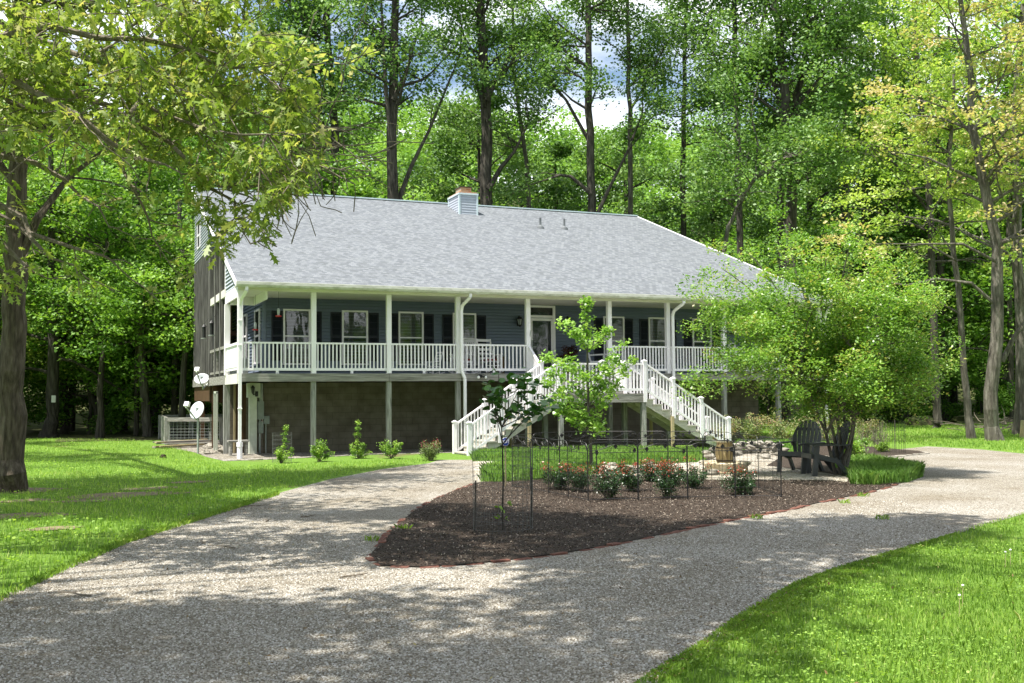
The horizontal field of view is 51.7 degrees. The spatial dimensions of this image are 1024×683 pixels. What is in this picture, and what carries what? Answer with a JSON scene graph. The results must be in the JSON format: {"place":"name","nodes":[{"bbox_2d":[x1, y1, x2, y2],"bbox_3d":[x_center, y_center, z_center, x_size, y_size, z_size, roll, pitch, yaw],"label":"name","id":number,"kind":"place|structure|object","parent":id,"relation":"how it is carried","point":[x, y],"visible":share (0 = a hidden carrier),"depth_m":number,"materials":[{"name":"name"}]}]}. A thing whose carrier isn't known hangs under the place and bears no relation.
{"place":"outdoors","nodes":[
{"label":"outdoors","id":0,"kind":"place"},
{"bbox_2d":[0,437,427,594],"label":"lawn grass","id":1,"kind":"structure","parent":0,"point":[47,503],"depth_m":19.22,"materials":[{"name":"green plant"}]},
{"bbox_2d":[0,0,1022,200],"label":"sky","id":2,"kind":"structure","parent":0,"point":[609,117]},
{"bbox_2d":[0,446,1023,682],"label":"driveway","id":3,"kind":"structure","parent":0,"point":[958,489],"depth_m":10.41,"materials":[{"name":"grey gravel"}]},
{"bbox_2d":[0,489,279,601],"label":"edge weeds","id":4,"kind":"object","parent":3,"relation":"on","point":[82,558],"visible":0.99,"depth_m":12.75,"materials":[{"name":"green plant"}]},
{"bbox_2d":[11,497,944,682],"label":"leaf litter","id":5,"kind":"object","parent":3,"relation":"on","point":[453,590],"visible":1,"depth_m":9.39,"materials":[{"name":"brown plant"}]},
{"bbox_2d":[370,476,903,565],"bbox_3d":[2.835,2.700,19.743,7.008,0.001,19.132,-3,-4,39],"label":"mulch bed","id":6,"kind":"object","parent":3,"relation":"on","point":[511,555],"visible":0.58,"depth_m":14.79,"materials":[{"name":"brown wood"}]},
{"bbox_2d":[472,445,532,533],"bbox_3d":[-0.099,1.941,13.565,0.819,1.180,0.774,1,-3,-23],"label":"tree guard","id":7,"kind":"object","parent":6,"relation":"on","point":[475,517],"visible":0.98,"depth_m":13.46,"materials":[{"name":"metal"}]},
{"bbox_2d":[479,366,559,529],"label":"sapling","id":8,"kind":"object","parent":6,"relation":"on","point":[497,400],"visible":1,"depth_m":13.53,"materials":[{"name":"green plant"}]},
{"bbox_2d":[540,460,576,489],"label":"rose bush","id":9,"kind":"object","parent":6,"relation":"on","point":[557,481],"visible":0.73,"depth_m":19.16,"materials":[{"name":"green plant"}]},
{"bbox_2d":[561,462,598,491],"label":"rose bush","id":10,"kind":"object","parent":6,"relation":"on","point":[575,476],"visible":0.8,"depth_m":18.73,"materials":[{"name":"green plant"}]},
{"bbox_2d":[584,461,627,499],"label":"rose bush","id":11,"kind":"object","parent":6,"relation":"on","point":[606,485],"visible":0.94,"depth_m":17.35,"materials":[{"name":"green plant"}]},
{"bbox_2d":[614,461,652,491],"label":"rose bush","id":12,"kind":"object","parent":6,"relation":"on","point":[626,470],"visible":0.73,"depth_m":18.72,"materials":[{"name":"green plant"}]},
{"bbox_2d":[512,429,781,501],"bbox_3d":[2.264,2.251,19.495,4.456,1.114,4.863,0,-3,-7],"label":"garden fence","id":13,"kind":"object","parent":6,"relation":"on","point":[777,451],"visible":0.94,"depth_m":17.92,"materials":[{"name":"black metal"}]},
{"bbox_2d":[649,457,683,497],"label":"rose bush","id":14,"kind":"object","parent":6,"relation":"on","point":[668,481],"visible":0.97,"depth_m":17.51,"materials":[{"name":"green plant"}]},
{"bbox_2d":[674,455,711,488],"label":"rose bush","id":15,"kind":"object","parent":6,"relation":"on","point":[694,481],"visible":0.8,"depth_m":19.22,"materials":[{"name":"green plant"}]},
{"bbox_2d":[717,465,758,494],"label":"rose bush","id":16,"kind":"object","parent":6,"relation":"on","point":[748,485],"visible":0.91,"depth_m":17.96,"materials":[{"name":"green plant"}]},
{"bbox_2d":[0,172,1023,682],"bbox_3d":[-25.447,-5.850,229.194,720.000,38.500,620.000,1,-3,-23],"label":"lawn","id":17,"kind":"structure","parent":0,"point":[34,430],"depth_m":15.32,"materials":[{"name":"green plant"}]},
{"bbox_2d":[23,344,46,426],"bbox_3d":[-24.397,2.177,49.883,4.916,5.032,5.410,-1,-3,6],"label":"understory bush","id":18,"kind":"object","parent":17,"relation":"on","point":[32,412],"visible":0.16,"depth_m":50.62,"materials":[{"name":"green plant"}]},
{"bbox_2d":[0,159,99,399],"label":"tree","id":19,"kind":"object","parent":17,"relation":"on","point":[31,167],"visible":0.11,"depth_m":49.97,"materials":[{"name":"green plant"}]},
{"bbox_2d":[0,152,130,433],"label":"tree","id":20,"kind":"object","parent":17,"relation":"on","point":[64,428],"visible":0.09,"depth_m":50.21,"materials":[{"name":"green plant"}]},
{"bbox_2d":[30,337,134,433],"bbox_3d":[-20.113,2.214,51.169,5.073,5.017,5.584,-1,-3,13],"label":"understory bush","id":21,"kind":"object","parent":17,"relation":"on","point":[84,402],"visible":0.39,"depth_m":50.40,"materials":[{"name":"green plant"}]},
{"bbox_2d":[0,214,192,433],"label":"tree","id":22,"kind":"object","parent":17,"relation":"on","point":[93,397],"visible":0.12,"depth_m":50.74,"materials":[{"name":"green plant"}]},
{"bbox_2d":[0,143,193,437],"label":"maple tree","id":23,"kind":"object","parent":17,"relation":"on","point":[100,429],"visible":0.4,"depth_m":45.88,"materials":[{"name":"green plant"}]},
{"bbox_2d":[0,86,207,436],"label":"tree","id":24,"kind":"object","parent":17,"relation":"on","point":[50,425],"visible":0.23,"depth_m":47.81,"materials":[{"name":"green plant"}]},
{"bbox_2d":[26,168,191,430],"bbox_3d":[-19.804,-2.182,54.695,12.100,14.102,11.487,0,-3,0],"label":"tree","id":25,"kind":"object","parent":17,"relation":"on","point":[82,378],"visible":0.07,"depth_m":53.76,"materials":[{"name":"green plant"}]},
{"bbox_2d":[36,131,215,435],"bbox_3d":[-17.162,-2.658,47.538,9.703,14.383,13.479,-1,-3,8],"label":"tree","id":26,"kind":"object","parent":17,"relation":"on","point":[137,369],"visible":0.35,"depth_m":45.27,"materials":[{"name":"green plant"}]},
{"bbox_2d":[81,204,194,438],"bbox_3d":[-13.649,-0.671,44.512,8.781,9.536,9.097,1,-3,-23],"label":"maple tree","id":27,"kind":"object","parent":17,"relation":"on","point":[137,289],"visible":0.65,"depth_m":43.20,"materials":[{"name":"green plant"}]},
{"bbox_2d":[89,223,193,432],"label":"tree","id":28,"kind":"object","parent":17,"relation":"on","point":[163,401],"visible":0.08,"depth_m":50.73,"materials":[{"name":"green plant"}]},
{"bbox_2d":[43,73,247,436],"bbox_3d":[-16.031,-4.056,47.873,9.650,17.413,12.394,1,-3,-23],"label":"tree","id":29,"kind":"object","parent":17,"relation":"on","point":[144,386],"visible":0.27,"depth_m":46.30,"materials":[{"name":"green plant"}]},
{"bbox_2d":[104,331,192,431],"bbox_3d":[-17.467,1.984,51.642,4.676,5.518,5.146,-1,-3,9],"label":"understory bush","id":30,"kind":"object","parent":17,"relation":"on","point":[119,413],"visible":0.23,"depth_m":50.45,"materials":[{"name":"green plant"}]},
{"bbox_2d":[43,53,317,433],"bbox_3d":[-15.352,-4.862,50.243,13.300,19.067,11.371,1,-3,-23],"label":"tree","id":31,"kind":"object","parent":17,"relation":"on","point":[174,403],"visible":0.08,"depth_m":49.49,"materials":[{"name":"green plant"}]},
{"bbox_2d":[158,414,222,444],"bbox_3d":[-12.421,3.472,41.902,2.932,1.055,7.612,1,-3,-23],"label":"wooden pen","id":32,"kind":"object","parent":17,"relation":"on","point":[164,432],"visible":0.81,"depth_m":38.98,"materials":[{"name":"grey wood"}]},
{"bbox_2d":[0,0,384,492],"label":"oak tree","id":33,"kind":"object","parent":17,"relation":"on","point":[13,429],"visible":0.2,"depth_m":19.68,"materials":[{"name":"green plant"}]},
{"bbox_2d":[162,338,222,433],"bbox_3d":[-14.454,2.033,50.617,4.630,5.248,5.096,0,-3,-9],"label":"understory bush","id":34,"kind":"object","parent":17,"relation":"on","point":[189,380],"visible":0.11,"depth_m":49.67,"materials":[{"name":"green plant"}]},
{"bbox_2d":[0,0,433,305],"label":"oak tree","id":35,"kind":"object","parent":17,"relation":"on","point":[39,72],"visible":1,"depth_m":10.91,"materials":[{"name":"green plant"}]},
{"bbox_2d":[142,75,312,410],"bbox_3d":[-16.466,-5.211,62.149,11.946,20.943,11.022,-1,-3,19],"label":"tree","id":36,"kind":"object","parent":17,"relation":"on","point":[205,156],"visible":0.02,"depth_m":59.83,"materials":[{"name":"green plant"}]},
{"bbox_2d":[216,103,336,194],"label":"tree","id":37,"kind":"object","parent":17,"relation":"on","point":[254,138],"visible":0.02,"depth_m":55.62,"materials":[{"name":"green plant"}]},
{"bbox_2d":[227,76,382,194],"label":"tree","id":38,"kind":"object","parent":17,"relation":"on","point":[351,141],"visible":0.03,"depth_m":61.88,"materials":[{"name":"green plant"}]},
{"bbox_2d":[227,0,411,194],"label":"tall tree","id":39,"kind":"object","parent":17,"relation":"on","point":[271,15],"visible":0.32,"depth_m":57.62,"materials":[{"name":"green plant"}]},
{"bbox_2d":[299,152,381,197],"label":"tree","id":40,"kind":"object","parent":17,"relation":"on","point":[363,188],"visible":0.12,"depth_m":52.34,"materials":[{"name":"green plant"}]},
{"bbox_2d":[246,0,436,194],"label":"tall tree","id":41,"kind":"object","parent":17,"relation":"on","point":[311,11],"visible":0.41,"depth_m":57.30,"materials":[{"name":"green plant"}]},
{"bbox_2d":[283,0,504,199],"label":"tall tree","id":42,"kind":"object","parent":17,"relation":"on","point":[391,61],"visible":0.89,"depth_m":55.68,"materials":[{"name":"green plant"}]},
{"bbox_2d":[405,0,555,205],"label":"tall tree","id":43,"kind":"object","parent":17,"relation":"on","point":[484,43],"visible":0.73,"depth_m":59.62,"materials":[{"name":"green plant"}]},
{"bbox_2d":[386,84,575,207],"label":"tree","id":44,"kind":"object","parent":17,"relation":"on","point":[451,165],"visible":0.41,"depth_m":66.38,"materials":[{"name":"green plant"}]},
{"bbox_2d":[167,435,831,460],"bbox_3d":[-0.019,3.664,38.309,23.350,0.001,11.600,1,-3,-23],"label":"gravel strip","id":45,"kind":"object","parent":17,"relation":"on","point":[226,457],"visible":0.47,"depth_m":32.61,"materials":[{"name":"beige gravel"}]},
{"bbox_2d":[404,0,614,207],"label":"tall tree","id":46,"kind":"object","parent":17,"relation":"on","point":[521,129],"visible":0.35,"depth_m":63.87,"materials":[{"name":"green plant"}]},
{"bbox_2d":[192,186,831,458],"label":"house","id":47,"kind":"structure","parent":17,"relation":"on","point":[382,301],"depth_m":34.79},
{"bbox_2d":[235,385,245,452],"bbox_3d":[-8.456,2.433,32.942,0.320,2.170,0.060,1,-3,-23],"label":"support post","id":48,"kind":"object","parent":47,"relation":"in","point":[243,433],"depth_m":32.93,"materials":[{"name":"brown wood"}]},
{"bbox_2d":[282,309,310,364],"bbox_3d":[-6.744,-0.143,33.161,0.890,1.750,0.065,1,-3,-23],"label":"window","id":49,"kind":"structure","parent":47,"relation":"in","point":[305,319],"depth_m":33.17,"materials":[{"name":"white paint"}]},
{"bbox_2d":[341,310,368,364],"bbox_3d":[-5.027,-0.122,33.875,0.890,1.750,0.065,1,-3,-23],"label":"window","id":50,"kind":"structure","parent":47,"relation":"in","point":[349,334],"depth_m":33.90,"materials":[{"name":"white paint"}]},
{"bbox_2d":[398,311,423,364],"bbox_3d":[-3.300,-0.100,34.593,0.890,1.750,0.065,1,-3,-23],"label":"window","id":51,"kind":"structure","parent":47,"relation":"in","point":[415,319],"depth_m":34.62,"materials":[{"name":"white paint"}]},
{"bbox_2d":[452,313,476,364],"bbox_3d":[-1.583,-0.078,35.307,0.870,1.750,0.065,1,-3,-23],"label":"window","id":52,"kind":"structure","parent":47,"relation":"in","point":[469,319],"depth_m":35.40,"materials":[{"name":"white paint"}]},
{"bbox_2d":[531,318,552,372],"bbox_3d":[1.036,0.163,36.361,0.840,1.930,0.092,1,-3,-23],"label":"storm door","id":53,"kind":"structure","parent":47,"relation":"in","point":[541,328],"depth_m":36.41,"materials":[{"name":"white paint"}]},
{"bbox_2d":[603,316,624,360],"bbox_3d":[3.616,-0.013,37.468,0.870,1.750,0.065,1,-3,-23],"label":"window","id":54,"kind":"structure","parent":47,"relation":"in","point":[617,322],"depth_m":37.56,"materials":[{"name":"white paint"}]},
{"bbox_2d":[648,317,664,365],"bbox_3d":[5.282,0.008,38.160,0.840,1.750,0.065,1,-3,-23],"label":"window","id":55,"kind":"structure","parent":47,"relation":"in","point":[657,324],"depth_m":38.16,"materials":[{"name":"white paint"}]},
{"bbox_2d":[692,318,711,365],"bbox_3d":[6.991,0.029,38.870,0.860,1.750,0.065,1,-3,-23],"label":"window","id":56,"kind":"structure","parent":47,"relation":"in","point":[695,337],"depth_m":38.86,"materials":[{"name":"white paint"}]},
{"bbox_2d":[6,88,1023,361],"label":"hillside wood","id":57,"kind":"object","parent":17,"relation":"on","point":[664,146],"visible":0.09,"depth_m":135.06,"materials":[{"name":"green plant"}]},
{"bbox_2d":[495,134,616,213],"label":"tree","id":58,"kind":"object","parent":17,"relation":"on","point":[559,149],"visible":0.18,"depth_m":70.10,"materials":[{"name":"green plant"}]},
{"bbox_2d":[486,0,673,212],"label":"tall tree","id":59,"kind":"object","parent":17,"relation":"on","point":[548,82],"visible":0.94,"depth_m":57.79,"materials":[{"name":"green plant"}]},
{"bbox_2d":[546,118,699,241],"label":"tree","id":60,"kind":"object","parent":17,"relation":"on","point":[619,196],"visible":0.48,"depth_m":68.62,"materials":[{"name":"green plant"}]},
{"bbox_2d":[538,0,725,214],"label":"tall tree","id":61,"kind":"object","parent":17,"relation":"on","point":[642,58],"visible":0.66,"depth_m":61.80,"materials":[{"name":"green plant"}]},
{"bbox_2d":[622,0,774,235],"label":"tall tree","id":62,"kind":"object","parent":17,"relation":"on","point":[684,143],"visible":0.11,"depth_m":65.89,"materials":[{"name":"green plant"}]},
{"bbox_2d":[654,146,776,311],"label":"tree","id":63,"kind":"object","parent":17,"relation":"on","point":[705,222],"visible":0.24,"depth_m":69.20,"materials":[{"name":"green plant"}]},
{"bbox_2d":[643,0,831,261],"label":"tall tree","id":64,"kind":"object","parent":17,"relation":"on","point":[684,5],"visible":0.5,"depth_m":56.83,"materials":[{"name":"green plant"}]},
{"bbox_2d":[739,412,769,439],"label":"loose shrub","id":65,"kind":"object","parent":17,"relation":"on","point":[751,431],"visible":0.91,"depth_m":35.41,"materials":[{"name":"green plant"}]},
{"bbox_2d":[646,57,878,253],"bbox_3d":[12.121,-4.631,50.491,10.341,17.797,9.922,-2,-3,22],"label":"tall tree","id":66,"kind":"object","parent":17,"relation":"on","point":[779,165],"visible":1,"depth_m":49.55,"materials":[{"name":"green plant"}]},
{"bbox_2d":[666,0,890,426],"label":"tall tree","id":67,"kind":"object","parent":17,"relation":"on","point":[776,10],"visible":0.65,"depth_m":53.74,"materials":[{"name":"green plant"}]},
{"bbox_2d":[763,409,797,439],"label":"loose shrub","id":68,"kind":"object","parent":17,"relation":"on","point":[776,431],"visible":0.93,"depth_m":35.77,"materials":[{"name":"green plant"}]},
{"bbox_2d":[634,532,957,682],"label":"edge weeds","id":69,"kind":"object","parent":17,"relation":"on","point":[804,583],"visible":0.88,"depth_m":8.34,"materials":[{"name":"green plant"}]},
{"bbox_2d":[722,68,904,418],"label":"tree","id":70,"kind":"object","parent":17,"relation":"on","point":[765,209],"visible":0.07,"depth_m":68.25,"materials":[{"name":"green plant"}]},
{"bbox_2d":[721,0,907,423],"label":"tall tree","id":71,"kind":"object","parent":17,"relation":"on","point":[801,65],"visible":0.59,"depth_m":53.67,"materials":[{"name":"green plant"}]},
{"bbox_2d":[748,127,940,420],"bbox_3d":[19.303,-3.829,61.454,10.405,17.451,11.278,1,-3,-21],"label":"tree","id":72,"kind":"object","parent":17,"relation":"on","point":[808,198],"visible":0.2,"depth_m":60.34,"materials":[{"name":"green plant"}]},
{"bbox_2d":[767,0,960,420],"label":"tall tree","id":73,"kind":"object","parent":17,"relation":"on","point":[900,86],"visible":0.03,"depth_m":62.69,"materials":[{"name":"green plant"}]},
{"bbox_2d":[775,0,954,420],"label":"tall tree","id":74,"kind":"object","parent":17,"relation":"on","point":[845,113],"visible":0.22,"depth_m":59.64,"materials":[{"name":"green plant"}]},
{"bbox_2d":[797,122,936,418],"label":"tree","id":75,"kind":"object","parent":17,"relation":"on","point":[822,206],"visible":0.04,"depth_m":69.16,"materials":[{"name":"green plant"}]},
{"bbox_2d":[811,446,924,455],"bbox_3d":[10.535,3.229,31.532,3.114,0.001,7.258,-1,-3,15],"label":"side bed","id":76,"kind":"object","parent":17,"relation":"on","point":[825,452],"visible":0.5,"depth_m":30.43,"materials":[{"name":"brown soil"}]},
{"bbox_2d":[745,1,995,421],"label":"tree","id":77,"kind":"object","parent":17,"relation":"on","point":[813,226],"visible":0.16,"depth_m":61.17,"materials":[{"name":"green plant"}]},
{"bbox_2d":[791,26,971,418],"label":"tree","id":78,"kind":"object","parent":17,"relation":"on","point":[907,192],"visible":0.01,"depth_m":65.91,"materials":[{"name":"green plant"}]},
{"bbox_2d":[794,0,1023,427],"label":"tree","id":79,"kind":"object","parent":17,"relation":"on","point":[931,261],"visible":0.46,"depth_m":49.92,"materials":[{"name":"green plant"}]},
{"bbox_2d":[867,352,952,422],"bbox_3d":[21.636,2.549,58.728,4.696,4.366,4.266,-3,-4,38],"label":"understory bush","id":80,"kind":"object","parent":17,"relation":"on","point":[918,412],"visible":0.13,"depth_m":58.29,"materials":[{"name":"green plant"}]},
{"bbox_2d":[803,0,1023,440],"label":"tree","id":81,"kind":"object","parent":17,"relation":"on","point":[992,429],"visible":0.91,"depth_m":36.86,"materials":[{"name":"green plant"}]},
{"bbox_2d":[861,216,978,416],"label":"tree","id":82,"kind":"object","parent":17,"relation":"on","point":[902,251],"visible":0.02,"depth_m":62.85,"materials":[{"name":"green plant"}]},
{"bbox_2d":[818,60,1023,438],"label":"slim tree","id":83,"kind":"object","parent":17,"relation":"on","point":[969,423],"visible":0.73,"depth_m":38.65,"materials":[{"name":"green plant"}]},
{"bbox_2d":[820,0,1023,421],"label":"tree","id":84,"kind":"object","parent":17,"relation":"on","point":[940,267],"visible":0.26,"depth_m":59.51,"materials":[{"name":"green plant"}]},
{"bbox_2d":[857,8,1023,419],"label":"tree","id":85,"kind":"object","parent":17,"relation":"on","point":[955,393],"visible":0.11,"depth_m":61.53,"materials":[{"name":"green plant"}]},
{"bbox_2d":[908,343,983,415],"bbox_3d":[24.678,2.434,61.217,4.641,4.832,5.109,2,-4,-37],"label":"understory bush","id":86,"kind":"object","parent":17,"relation":"on","point":[961,408],"visible":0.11,"depth_m":59.57,"materials":[{"name":"green plant"}]},
{"bbox_2d":[872,29,1023,421],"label":"tree","id":87,"kind":"object","parent":17,"relation":"on","point":[1006,85],"visible":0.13,"depth_m":57.91,"materials":[{"name":"green plant"}]},
{"bbox_2d":[877,0,1023,434],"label":"tree","id":88,"kind":"object","parent":17,"relation":"on","point":[1017,272],"visible":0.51,"depth_m":41.87,"materials":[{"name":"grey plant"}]},
{"bbox_2d":[916,14,1023,414],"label":"tree","id":89,"kind":"object","parent":17,"relation":"on","point":[998,33],"visible":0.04,"depth_m":69.38,"materials":[{"name":"green plant"}]},
{"bbox_2d":[920,152,1023,340],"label":"tree","id":90,"kind":"object","parent":17,"relation":"on","point":[968,268],"visible":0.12,"depth_m":60.50,"materials":[{"name":"green plant"}]},
{"bbox_2d":[940,346,1014,419],"bbox_3d":[25.891,2.460,58.226,4.004,4.430,4.407,0,-3,-12],"label":"understory bush","id":91,"kind":"object","parent":17,"relation":"on","point":[1004,398],"visible":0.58,"depth_m":57.77,"materials":[{"name":"green plant"}]},
{"bbox_2d":[473,453,847,481],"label":"patio","id":92,"kind":"structure","parent":0,"point":[788,474],"depth_m":23.02,"materials":[{"name":"beige stone"}]},
{"bbox_2d":[478,453,601,481],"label":"border grass","id":93,"kind":"structure","parent":92,"relation":"on","point":[484,470],"depth_m":22.80,"materials":[{"name":"green plant"}]},
{"bbox_2d":[538,295,638,469],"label":"ginkgo tree","id":94,"kind":"object","parent":92,"relation":"on","point":[590,396],"visible":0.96,"depth_m":23.14,"materials":[{"name":"green plant"}]},
{"bbox_2d":[469,444,710,464],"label":"border grass","id":95,"kind":"structure","parent":92,"relation":"on","point":[609,457],"depth_m":27.89,"materials":[{"name":"green plant"}]},
{"bbox_2d":[701,441,750,473],"bbox_3d":[4.687,2.522,23.160,1.080,0.700,1.080,1,-3,-23],"label":"fountain","id":96,"kind":"object","parent":92,"relation":"on","point":[722,455],"visible":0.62,"depth_m":22.99,"materials":[{"name":"stone"}]},
{"bbox_2d":[774,420,824,472],"bbox_3d":[6.363,2.309,23.254,0.840,1.164,0.971,-3,-4,39],"label":"garden chair","id":97,"kind":"object","parent":92,"relation":"on","point":[812,427],"visible":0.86,"depth_m":23.45,"materials":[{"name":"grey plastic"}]},
{"bbox_2d":[767,456,845,475],"bbox_3d":[7.733,2.951,25.495,2.929,0.001,7.826,-1,-3,20],"label":"tree bed","id":98,"kind":"object","parent":92,"relation":"on","point":[796,462],"visible":0.12,"depth_m":25.41,"materials":[{"name":"grey stone"}]},
{"bbox_2d":[671,204,969,474],"bbox_3d":[6.476,0.035,22.230,7.247,5.673,5.389,2,-4,-41],"label":"crape myrtle","id":99,"kind":"object","parent":98,"relation":"on","point":[876,366],"visible":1,"depth_m":21.62,"materials":[{"name":"green plant"}]},
{"bbox_2d":[798,421,850,475],"bbox_3d":[6.647,2.258,22.289,0.971,1.164,0.840,0,-3,-5],"label":"garden chair","id":100,"kind":"object","parent":92,"relation":"on","point":[816,456],"visible":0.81,"depth_m":22.09,"materials":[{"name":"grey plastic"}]},
{"bbox_2d":[653,513,1023,682],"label":"lawn grass","id":101,"kind":"structure","parent":0,"point":[868,610],"depth_m":7.81,"materials":[{"name":"green plant"}]},
{"bbox_2d":[843,456,925,484],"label":"border grass","id":102,"kind":"structure","parent":0,"point":[874,470],"depth_m":20.52,"materials":[{"name":"green plant"}]},
{"bbox_2d":[760,420,1023,452],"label":"lawn grass","id":103,"kind":"structure","parent":0,"point":[956,434],"depth_m":40.66,"materials":[{"name":"green plant"}]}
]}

